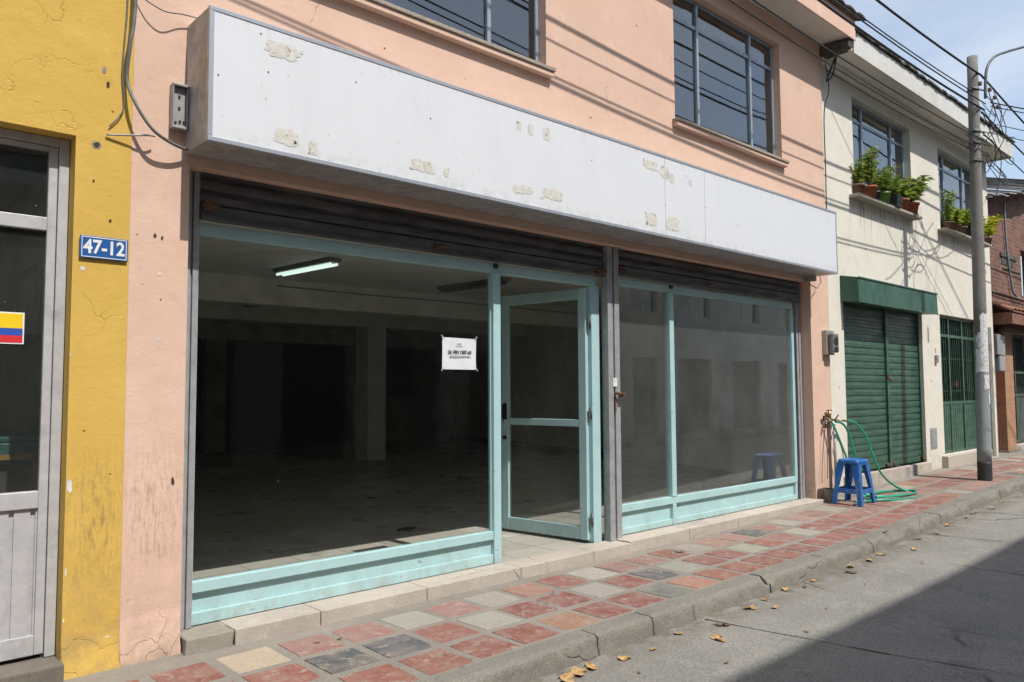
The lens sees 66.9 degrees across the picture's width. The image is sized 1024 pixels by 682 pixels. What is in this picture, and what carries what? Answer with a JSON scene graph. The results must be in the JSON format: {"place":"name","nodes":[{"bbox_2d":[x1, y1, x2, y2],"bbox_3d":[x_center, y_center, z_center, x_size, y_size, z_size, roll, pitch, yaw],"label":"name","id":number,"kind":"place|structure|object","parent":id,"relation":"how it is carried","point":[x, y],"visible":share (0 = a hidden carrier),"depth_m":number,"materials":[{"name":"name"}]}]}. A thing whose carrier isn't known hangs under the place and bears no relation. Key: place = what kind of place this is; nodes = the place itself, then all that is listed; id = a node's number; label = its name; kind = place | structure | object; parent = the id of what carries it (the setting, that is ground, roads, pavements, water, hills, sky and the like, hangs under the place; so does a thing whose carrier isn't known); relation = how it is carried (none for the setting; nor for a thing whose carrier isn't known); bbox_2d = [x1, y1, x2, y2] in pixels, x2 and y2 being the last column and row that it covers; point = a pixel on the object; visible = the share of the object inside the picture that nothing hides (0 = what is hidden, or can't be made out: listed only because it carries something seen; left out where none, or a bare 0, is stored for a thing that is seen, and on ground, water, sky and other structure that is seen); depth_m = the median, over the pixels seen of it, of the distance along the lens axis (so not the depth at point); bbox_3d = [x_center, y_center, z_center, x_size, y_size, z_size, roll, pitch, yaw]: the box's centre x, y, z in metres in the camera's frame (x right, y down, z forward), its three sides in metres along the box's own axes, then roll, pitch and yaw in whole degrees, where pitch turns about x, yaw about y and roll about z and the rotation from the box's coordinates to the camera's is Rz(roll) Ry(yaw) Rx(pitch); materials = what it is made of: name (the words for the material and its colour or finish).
{"place":"outdoors","nodes":[
{"label":"outdoors","id":0,"kind":"place"},
{"bbox_2d":[0,429,38,492],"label":"display counter","id":1,"kind":"object","parent":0,"point":[18,461],"visible":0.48,"depth_m":4.66,"materials":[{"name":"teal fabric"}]},
{"bbox_2d":[397,526,415,530],"bbox_3d":[-1.065,1.897,7.864,0.263,0.019,0.149,3,-5,-43],"label":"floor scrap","id":2,"kind":"object","parent":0,"point":[406,528],"visible":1,"depth_m":7.84,"materials":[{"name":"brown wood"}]},
{"bbox_2d":[64,449,1023,681],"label":"pavement","id":3,"kind":"structure","parent":0,"point":[411,643],"depth_m":5.33,"materials":[{"name":"tile"}]},
{"bbox_2d":[823,488,833,501],"bbox_3d":[3.999,1.940,9.765,0.150,0.165,0.150,3,-5,-43],"label":"cup","id":4,"kind":"object","parent":3,"relation":"on","point":[828,494],"visible":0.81,"depth_m":9.71,"materials":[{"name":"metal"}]},
{"bbox_2d":[824,410,847,487],"bbox_3d":[4.197,1.458,10.028,0.558,1.140,0.128,3,-5,-43],"label":"garden tap","id":5,"kind":"object","parent":3,"relation":"on","point":[828,415],"visible":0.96,"depth_m":10.01,"materials":[{"name":"grey metal"}]},
{"bbox_2d":[822,422,825,482],"bbox_3d":[3.965,1.403,9.856,0.102,0.781,0.014,1,-4,-24],"label":"string","id":6,"kind":"object","parent":5,"relation":"hanging from","point":[823,448],"visible":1,"depth_m":9.86,"materials":[{"name":"fabric"}]},
{"bbox_2d":[827,421,827,477],"bbox_3d":[4.035,1.387,9.918,0.012,0.740,0.046,0,-4,-9],"label":"string","id":7,"kind":"object","parent":5,"relation":"hanging from","point":[827,449],"visible":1,"depth_m":9.92,"materials":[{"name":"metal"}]},
{"bbox_2d":[831,420,872,502],"bbox_3d":[4.388,1.502,9.800,0.532,1.003,0.438,1,-4,-23],"label":"garden hose","id":8,"kind":"object","parent":3,"relation":"on","point":[842,447],"visible":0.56,"depth_m":9.92,"materials":[{"name":"green rubber"}]},
{"bbox_2d":[832,458,875,505],"bbox_3d":[4.224,1.731,9.592,0.409,0.545,0.369,3,-5,-43],"label":"plastic stool","id":9,"kind":"object","parent":3,"relation":"on","point":[853,467],"visible":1,"depth_m":9.55,"materials":[{"name":"blue plastic"}]},
{"bbox_2d":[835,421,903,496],"bbox_3d":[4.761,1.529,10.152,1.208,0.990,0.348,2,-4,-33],"label":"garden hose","id":10,"kind":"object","parent":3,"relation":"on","point":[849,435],"visible":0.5,"depth_m":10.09,"materials":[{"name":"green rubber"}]},
{"bbox_2d":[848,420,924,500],"bbox_3d":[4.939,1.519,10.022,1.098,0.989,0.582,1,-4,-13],"label":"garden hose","id":11,"kind":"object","parent":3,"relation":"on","point":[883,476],"visible":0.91,"depth_m":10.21,"materials":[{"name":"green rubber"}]},
{"bbox_2d":[967,46,1023,480],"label":"utility pole","id":12,"kind":"object","parent":3,"relation":"on","point":[983,417],"visible":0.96,"depth_m":11.35,"materials":[{"name":"concrete"}]},
{"bbox_2d":[728,0,981,148],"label":"overhead wire","id":13,"kind":"object","parent":12,"relation":"attached to","point":[763,22],"visible":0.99,"depth_m":8.48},
{"bbox_2d":[752,0,984,140],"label":"overhead wire","id":14,"kind":"object","parent":12,"relation":"attached to","point":[794,27],"visible":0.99,"depth_m":8.70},
{"bbox_2d":[817,0,984,110],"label":"overhead wire","id":15,"kind":"object","parent":12,"relation":"attached to","point":[887,48],"visible":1,"depth_m":9.43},
{"bbox_2d":[826,70,976,151],"bbox_3d":[5.573,-3.216,10.960,2.988,0.790,0.012,1,-4,-23],"label":"overhead wire","id":16,"kind":"object","parent":12,"relation":"attached to","point":[899,112],"visible":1,"depth_m":10.90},
{"bbox_2d":[838,0,972,91],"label":"overhead wire","id":17,"kind":"object","parent":12,"relation":"attached to","point":[901,44],"visible":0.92,"depth_m":9.77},
{"bbox_2d":[833,0,985,103],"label":"overhead wire","id":18,"kind":"object","parent":12,"relation":"attached to","point":[853,14],"visible":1,"depth_m":9.56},
{"bbox_2d":[875,0,981,75],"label":"overhead wire","id":19,"kind":"object","parent":12,"relation":"attached to","point":[924,35],"visible":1,"depth_m":10.23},
{"bbox_2d":[983,135,995,166],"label":"slack cable","id":20,"kind":"object","parent":12,"relation":"hanging from","point":[995,149],"visible":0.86,"depth_m":12.11,"materials":[{"name":"black rubber"}]},
{"bbox_2d":[985,94,994,138],"bbox_3d":[7.192,-3.372,11.655,0.202,0.710,0.050,1,-4,-22],"label":"slack cable","id":21,"kind":"object","parent":12,"relation":"hanging from","point":[989,116],"visible":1,"depth_m":11.67,"materials":[{"name":"black rubber"}]},
{"bbox_2d":[984,99,995,145],"bbox_3d":[7.234,-3.318,11.721,0.364,0.804,0.066,2,-5,-38],"label":"slack cable","id":22,"kind":"object","parent":12,"relation":"hanging from","point":[993,122],"visible":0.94,"depth_m":11.73,"materials":[{"name":"black rubber"}]},
{"bbox_2d":[986,158,1006,177],"bbox_3d":[7.427,-2.648,11.883,0.572,0.332,0.214,3,-5,-43],"label":"cable loop","id":23,"kind":"object","parent":12,"relation":"hanging from","point":[996,170],"visible":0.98,"depth_m":11.88,"materials":[{"name":"black rubber"}]},
{"bbox_2d":[988,109,1005,166],"bbox_3d":[7.783,-3.217,12.554,0.152,0.809,1.098,-1,-4,17],"label":"slack cable","id":24,"kind":"object","parent":12,"relation":"hanging from","point":[1003,139],"visible":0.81,"depth_m":12.11,"materials":[{"name":"black rubber"}]},
{"bbox_2d":[992,151,1001,208],"bbox_3d":[7.817,-2.597,12.483,0.235,0.953,0.038,1,-4,-16],"label":"slack cable","id":25,"kind":"object","parent":12,"relation":"hanging from","point":[998,182],"visible":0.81,"depth_m":12.46,"materials":[{"name":"black rubber"}]},
{"bbox_2d":[987,108,1007,133],"bbox_3d":[7.574,-3.427,12.025,1.055,0.661,0.081,3,-5,-41],"label":"slack cable","id":26,"kind":"object","parent":12,"relation":"hanging from","point":[1001,123],"visible":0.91,"depth_m":11.93,"materials":[{"name":"black rubber"}]},
{"bbox_2d":[982,112,1013,164],"bbox_3d":[8.418,-3.270,13.223,0.163,0.733,4.258,-3,-5,38],"label":"slack cable","id":27,"kind":"object","parent":12,"relation":"hanging from","point":[995,142],"visible":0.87,"depth_m":12.07,"materials":[{"name":"black rubber"}]},
{"bbox_2d":[987,159,1008,185],"bbox_3d":[7.463,-2.586,11.912,0.687,0.451,0.212,3,-5,-43],"label":"cable loop","id":28,"kind":"object","parent":12,"relation":"hanging from","point":[996,176],"visible":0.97,"depth_m":11.81,"materials":[{"name":"black rubber"}]},
{"bbox_2d":[987,89,1012,137],"bbox_3d":[7.764,-3.510,12.229,1.509,0.563,0.076,3,-5,-44],"label":"slack cable","id":29,"kind":"object","parent":12,"relation":"hanging from","point":[996,113],"visible":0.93,"depth_m":11.79,"materials":[{"name":"black rubber"}]},
{"bbox_2d":[981,75,1023,123],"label":"overhead wire","id":30,"kind":"object","parent":12,"relation":"attached to","point":[1002,99],"visible":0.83,"depth_m":12.47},
{"bbox_2d":[981,111,1023,154],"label":"overhead wire","id":31,"kind":"object","parent":12,"relation":"attached to","point":[986,116],"visible":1,"depth_m":12.34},
{"bbox_2d":[982,133,1023,172],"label":"overhead wire","id":32,"kind":"object","parent":12,"relation":"attached to","point":[1004,154],"visible":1,"depth_m":12.43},
{"bbox_2d":[985,122,1023,130],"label":"overhead wire","id":33,"kind":"object","parent":12,"relation":"attached to","point":[1004,126],"visible":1,"depth_m":11.88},
{"bbox_2d":[986,132,1023,140],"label":"overhead wire","id":34,"kind":"object","parent":12,"relation":"attached to","point":[1005,136],"visible":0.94,"depth_m":11.88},
{"bbox_2d":[990,102,1023,108],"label":"overhead wire","id":35,"kind":"object","parent":12,"relation":"attached to","point":[1008,105],"visible":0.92,"depth_m":12.10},
{"bbox_2d":[532,490,1023,681],"bbox_3d":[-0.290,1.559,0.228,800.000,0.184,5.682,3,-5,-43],"label":"road","id":36,"kind":"structure","parent":0,"point":[958,599],"depth_m":5.27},
{"bbox_2d":[559,670,573,681],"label":"fallen leaf","id":37,"kind":"object","parent":36,"relation":"on","point":[566,677],"visible":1,"depth_m":4.34,"materials":[{"name":"brown plant"}]},
{"bbox_2d":[569,666,586,677],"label":"fallen leaf","id":38,"kind":"object","parent":36,"relation":"on","point":[576,670],"visible":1,"depth_m":4.43,"materials":[{"name":"brown plant"}]},
{"bbox_2d":[585,660,597,668],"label":"fallen leaf","id":39,"kind":"object","parent":36,"relation":"on","point":[591,665],"visible":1,"depth_m":4.52,"materials":[{"name":"brown plant"}]},
{"bbox_2d":[618,654,633,659],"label":"fallen leaf","id":40,"kind":"object","parent":36,"relation":"on","point":[623,657],"visible":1,"depth_m":4.65,"materials":[{"name":"brown plant"}]},
{"bbox_2d":[710,635,725,641],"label":"fallen leaf","id":41,"kind":"object","parent":36,"relation":"on","point":[716,637],"visible":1,"depth_m":5.01,"materials":[{"name":"brown plant"}]},
{"bbox_2d":[706,533,1023,676],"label":"road joint","id":42,"kind":"object","parent":36,"relation":"on","point":[871,650],"visible":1,"depth_m":4.86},
{"bbox_2d":[844,0,1023,295],"label":"sky","id":43,"kind":"structure","parent":0,"point":[985,29],"materials":[{"name":"blue"}]},
{"bbox_3d":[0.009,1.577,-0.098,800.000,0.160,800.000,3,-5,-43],"label":"ground","id":44,"kind":"structure","parent":0,"visible":0},
{"bbox_2d":[0,0,133,681],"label":"yellow building","id":45,"kind":"structure","parent":44,"relation":"on","point":[60,69],"depth_m":4.24,"materials":[{"name":"paint"}]},
{"bbox_2d":[0,128,69,661],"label":"aluminium door","id":46,"kind":"structure","parent":45,"relation":"in","point":[29,525],"depth_m":4.14,"materials":[{"name":"paint"}]},
{"bbox_2d":[0,311,24,343],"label":"flag sticker","id":47,"kind":"object","parent":46,"relation":"attached to","point":[11,327],"visible":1,"depth_m":4.10,"materials":[{"name":"multicoloured paper"}]},
{"bbox_2d":[79,235,127,261],"bbox_3d":[-2.252,-0.511,4.282,0.244,0.124,0.008,3,-5,-43],"label":"house number plate","id":48,"kind":"object","parent":45,"relation":"attached to","point":[104,248],"visible":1,"depth_m":4.28,"materials":[{"name":"blue metal"}]},
{"bbox_2d":[109,0,128,126],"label":"wall cable","id":49,"kind":"object","parent":45,"relation":"attached to","point":[115,120],"depth_m":4.39,"materials":[{"name":"grey rubber"}]},
{"bbox_2d":[106,133,154,136],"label":"wall cable","id":50,"kind":"object","parent":45,"relation":"attached to","point":[150,135],"depth_m":4.38,"materials":[{"name":"grey plastic"}]},
{"bbox_2d":[119,0,865,666],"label":"pink building","id":51,"kind":"structure","parent":44,"relation":"on","point":[321,416],"depth_m":9.50,"materials":[{"name":"paint"}]},
{"bbox_2d":[125,0,187,151],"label":"wall cable","id":52,"kind":"object","parent":51,"relation":"attached to","point":[129,50],"depth_m":4.38,"materials":[{"name":"grey rubber"}]},
{"bbox_2d":[145,0,196,17],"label":"wall cable","id":53,"kind":"object","parent":51,"relation":"attached to","point":[169,12],"depth_m":4.53,"materials":[{"name":"grey rubber"}]},
{"bbox_2d":[169,82,188,131],"bbox_3d":[-1.968,-1.381,4.584,0.090,0.270,0.057,3,-5,-43],"label":"junction box","id":54,"kind":"object","parent":51,"relation":"attached to","point":[179,102],"visible":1,"depth_m":4.58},
{"bbox_2d":[180,170,199,629],"bbox_3d":[-1.980,0.329,4.710,0.083,2.767,0.098,3,-5,-43],"label":"shutter guide","id":55,"kind":"object","parent":51,"relation":"attached to","point":[190,415],"visible":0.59,"depth_m":4.68,"materials":[{"name":"grey paint"}]},
{"bbox_2d":[273,257,341,275],"bbox_3d":[-2.602,-0.929,9.787,1.318,0.092,0.180,-4,-5,43],"label":"ceiling lamp","id":56,"kind":"object","parent":51,"relation":"attached to","point":[313,265],"visible":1,"depth_m":9.67,"materials":[{"name":"white plastic"}]},
{"bbox_2d":[199,172,606,276],"bbox_3d":[0.780,-0.871,7.444,7.750,0.543,0.376,3,-5,-43],"label":"roller shutter","id":57,"kind":"object","parent":51,"relation":"attached to","point":[234,201],"visible":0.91,"depth_m":5.66,"materials":[{"name":"metal"}]},
{"bbox_2d":[277,285,577,313],"bbox_3d":[-0.863,-0.655,13.396,6.800,0.036,0.024,3,-5,-43],"label":"surface conduit","id":58,"kind":"object","parent":51,"relation":"attached to","point":[414,298],"visible":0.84,"depth_m":12.60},
{"bbox_2d":[384,0,538,61],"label":"window","id":59,"kind":"structure","parent":51,"relation":"in","point":[512,25],"depth_m":6.52,"materials":[{"name":"glass"}]},
{"bbox_2d":[437,277,510,292],"bbox_3d":[-0.589,-0.830,11.570,1.416,0.092,0.180,-4,-5,43],"label":"ceiling lamp","id":60,"kind":"object","parent":51,"relation":"attached to","point":[467,285],"visible":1,"depth_m":11.55,"materials":[{"name":"black metal"}]},
{"bbox_2d":[191,222,797,625],"bbox_3d":[0.806,0.617,7.269,7.504,2.486,0.080,3,-5,-43],"label":"shop front","id":61,"kind":"object","parent":51,"relation":"attached to","point":[221,597],"visible":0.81,"depth_m":6.32,"materials":[{"name":"teal paint"}]},
{"bbox_2d":[442,337,475,369],"bbox_3d":[-0.417,0.099,6.174,0.380,0.288,0.010,3,-5,-43],"label":"notice sheet","id":62,"kind":"object","parent":61,"relation":"attached to","point":[459,353],"visible":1,"depth_m":6.17,"materials":[{"name":"white paper"}]},
{"bbox_2d":[501,288,592,539],"bbox_3d":[0.286,0.687,7.499,1.124,2.330,0.099,-3,-5,40],"label":"glass door","id":63,"kind":"structure","parent":61,"relation":"attached to","point":[580,531],"depth_m":7.41,"materials":[{"name":"teal paint"}]},
{"bbox_2d":[185,4,837,281],"bbox_3d":[1.058,-1.325,7.167,7.860,0.865,0.355,3,-5,-43],"label":"sign box","id":64,"kind":"object","parent":51,"relation":"attached to","point":[264,95],"visible":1,"depth_m":5.59,"materials":[{"name":"metal"}]},
{"bbox_2d":[601,246,625,540],"bbox_3d":[0.962,0.428,7.298,0.170,2.856,0.153,3,-5,-43],"label":"shutter guide","id":65,"kind":"object","parent":51,"relation":"attached to","point":[612,394],"visible":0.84,"depth_m":7.28,"materials":[{"name":"grey paint"}]},
{"bbox_2d":[618,249,799,301],"bbox_3d":[2.338,-0.740,8.679,3.637,0.357,0.092,3,-5,-43],"label":"roller shutter","id":66,"kind":"object","parent":51,"relation":"attached to","point":[649,267],"visible":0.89,"depth_m":8.44,"materials":[{"name":"metal"}]},
{"bbox_2d":[673,0,774,154],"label":"window","id":67,"kind":"structure","parent":51,"relation":"in","point":[723,73],"depth_m":8.93,"materials":[{"name":"glass"}]},
{"bbox_2d":[790,287,804,498],"bbox_3d":[3.644,0.614,9.897,0.115,2.754,0.073,3,-5,-43],"label":"shutter guide","id":68,"kind":"object","parent":51,"relation":"attached to","point":[799,400],"visible":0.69,"depth_m":9.85,"materials":[{"name":"grey paint"}]},
{"bbox_2d":[822,330,838,354],"bbox_3d":[4.150,0.021,10.082,0.225,0.315,0.134,3,-5,-43],"label":"electricity meter","id":69,"kind":"object","parent":51,"relation":"attached to","point":[830,342],"visible":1,"depth_m":10.03,"materials":[{"name":"grey metal"}]},
{"bbox_2d":[419,475,1023,681],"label":"kerb","id":70,"kind":"structure","parent":44,"relation":"on","point":[532,662],"depth_m":5.50,"materials":[{"name":"concrete"}]},
{"bbox_2d":[820,28,1015,494],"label":"cream building","id":71,"kind":"structure","parent":44,"relation":"on","point":[922,249],"depth_m":12.26,"materials":[{"name":"paint"}]},
{"bbox_2d":[823,64,828,208],"bbox_3d":[4.229,-2.358,10.377,0.054,2.751,0.084,3,-5,-43],"label":"joint cable","id":72,"kind":"object","parent":71,"relation":"attached to","point":[824,139],"visible":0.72,"depth_m":10.41,"materials":[{"name":"black rubber"}]},
{"bbox_2d":[826,54,837,81],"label":"joint cable","id":73,"kind":"object","parent":71,"relation":"attached to","point":[834,63],"visible":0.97,"depth_m":10.40,"materials":[{"name":"black rubber"}]},
{"bbox_2d":[819,38,852,58],"bbox_3d":[4.307,-3.913,10.381,0.186,0.207,0.481,3,-5,-43],"label":"crumbling mortar","id":74,"kind":"object","parent":71,"relation":"on","point":[842,46],"visible":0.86,"depth_m":10.28,"materials":[{"name":"concrete"}]},
{"bbox_2d":[849,163,870,193],"bbox_3d":[4.891,-2.299,11.064,0.351,0.478,0.330,-1,-4,6],"label":"potted plant","id":75,"kind":"object","parent":71,"relation":"on","point":[858,175],"visible":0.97,"depth_m":11.00,"materials":[{"name":"green plant"}]},
{"bbox_2d":[854,145,881,197],"bbox_3d":[5.134,-2.443,11.196,0.434,0.779,0.283,0,-4,-7],"label":"potted plant","id":76,"kind":"object","parent":71,"relation":"on","point":[870,190],"visible":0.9,"depth_m":11.14,"materials":[{"name":"green plant"}]},
{"bbox_2d":[852,103,904,193],"bbox_3d":[5.586,-2.758,11.911,2.130,1.425,0.056,3,-5,-43],"label":"window","id":77,"kind":"structure","parent":71,"relation":"in","point":[868,129],"depth_m":12.00,"materials":[{"name":"glass"}]},
{"bbox_2d":[872,168,888,199],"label":"potted plant","id":78,"kind":"object","parent":71,"relation":"on","point":[880,181],"visible":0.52,"depth_m":11.33,"materials":[{"name":"green plant"}]},
{"bbox_2d":[843,302,924,470],"bbox_3d":[5.551,0.563,11.556,2.839,2.628,0.100,3,-5,-43],"label":"green shutter","id":79,"kind":"object","parent":71,"relation":"attached to","point":[883,382],"visible":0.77,"depth_m":11.57,"materials":[{"name":"paint"}]},
{"bbox_2d":[878,164,898,203],"bbox_3d":[5.536,-2.332,11.455,0.309,0.586,0.433,-1,-4,7],"label":"potted plant","id":80,"kind":"object","parent":71,"relation":"on","point":[885,194],"visible":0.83,"depth_m":11.42,"materials":[{"name":"green plant"}]},
{"bbox_2d":[840,275,938,314],"bbox_3d":[5.646,-0.656,11.484,2.949,0.384,0.250,3,-5,-43],"label":"green awning","id":81,"kind":"object","parent":71,"relation":"attached to","point":[869,292],"visible":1,"depth_m":11.07,"materials":[{"name":"paint"}]},
{"bbox_2d":[889,173,907,207],"bbox_3d":[5.758,-2.261,11.707,0.425,0.474,0.331,3,-5,-43],"label":"potted plant","id":82,"kind":"object","parent":71,"relation":"on","point":[896,200],"visible":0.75,"depth_m":11.68,"materials":[{"name":"green plant"}]},
{"bbox_2d":[896,176,918,210],"bbox_3d":[6.056,-2.262,12.038,0.453,0.512,0.468,3,-5,-43],"label":"potted plant","id":83,"kind":"object","parent":71,"relation":"on","point":[906,190],"visible":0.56,"depth_m":11.96,"materials":[{"name":"green plant"}]},
{"bbox_2d":[905,175,934,213],"bbox_3d":[6.450,-2.324,12.384,0.591,0.674,0.435,3,-5,-43],"label":"potted plant","id":84,"kind":"object","parent":71,"relation":"on","point":[913,207],"visible":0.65,"depth_m":12.30,"materials":[{"name":"green plant"}]},
{"bbox_2d":[940,189,957,229],"bbox_3d":[7.573,-2.274,13.437,0.306,0.734,0.296,3,-5,-43],"label":"potted plant","id":85,"kind":"object","parent":71,"relation":"on","point":[949,209],"visible":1,"depth_m":13.39,"materials":[{"name":"green plant"}]},
{"bbox_2d":[937,153,970,227],"bbox_3d":[8.069,-2.598,14.192,2.120,1.410,0.056,3,-5,-43],"label":"window","id":86,"kind":"structure","parent":71,"relation":"in","point":[951,175],"depth_m":14.26,"materials":[{"name":"glass"}]},
{"bbox_2d":[943,207,966,231],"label":"potted plant","id":87,"kind":"object","parent":71,"relation":"on","point":[958,217],"visible":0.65,"depth_m":13.52,"materials":[{"name":"green plant"}]},
{"bbox_2d":[939,315,976,452],"bbox_3d":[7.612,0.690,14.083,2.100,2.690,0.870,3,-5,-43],"label":"barred gate","id":88,"kind":"structure","parent":71,"relation":"attached to","point":[959,425],"depth_m":13.83,"materials":[{"name":"green metal"}]},
{"bbox_2d":[958,209,970,234],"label":"potted plant","id":89,"kind":"object","parent":71,"relation":"on","point":[967,220],"visible":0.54,"depth_m":13.76,"materials":[{"name":"green plant"}]},
{"bbox_2d":[964,218,970,235],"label":"potted plant","id":90,"kind":"object","parent":71,"relation":"on","point":[968,233],"visible":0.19,"depth_m":13.99,"materials":[{"name":"green plant"}]},
{"bbox_2d":[984,214,1004,243],"bbox_3d":[9.204,-2.137,14.860,0.636,0.619,0.463,3,-5,-43],"label":"potted plant","id":91,"kind":"object","parent":71,"relation":"on","point":[991,222],"visible":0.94,"depth_m":14.78,"materials":[{"name":"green plant"}]},
{"bbox_2d":[985,177,1023,452],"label":"brick building","id":92,"kind":"structure","parent":44,"relation":"on","point":[1008,317],"depth_m":16.39,"materials":[{"name":"red brick"},{"name":"orange clay tile"},{"name":"zinc"}]},
{"bbox_2d":[993,334,1005,370],"bbox_3d":[9.545,0.242,15.362,0.640,0.720,0.325,3,-5,-43],"label":"twin meter box","id":93,"kind":"object","parent":92,"relation":"attached to","point":[999,349],"visible":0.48,"depth_m":15.14,"materials":[{"name":"grey paint"}]},
{"bbox_2d":[991,291,1023,302],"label":"loose sticks","id":94,"kind":"object","parent":92,"relation":"on","point":[1008,296],"visible":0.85,"depth_m":15.56,"materials":[{"name":"brown wood"}]},
{"bbox_2d":[1003,201,1021,298],"bbox_3d":[10.971,-1.918,16.930,0.938,2.193,0.110,2,-4,-34],"label":"blue conduit","id":95,"kind":"object","parent":92,"relation":"attached to","point":[1006,244],"visible":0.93,"depth_m":16.75,"materials":[{"name":"blue plastic"}]},
{"bbox_2d":[1012,334,1023,442],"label":"weathered gate","id":96,"kind":"structure","parent":92,"relation":"attached to","point":[1018,353],"depth_m":17.25,"materials":[{"name":"metal"}]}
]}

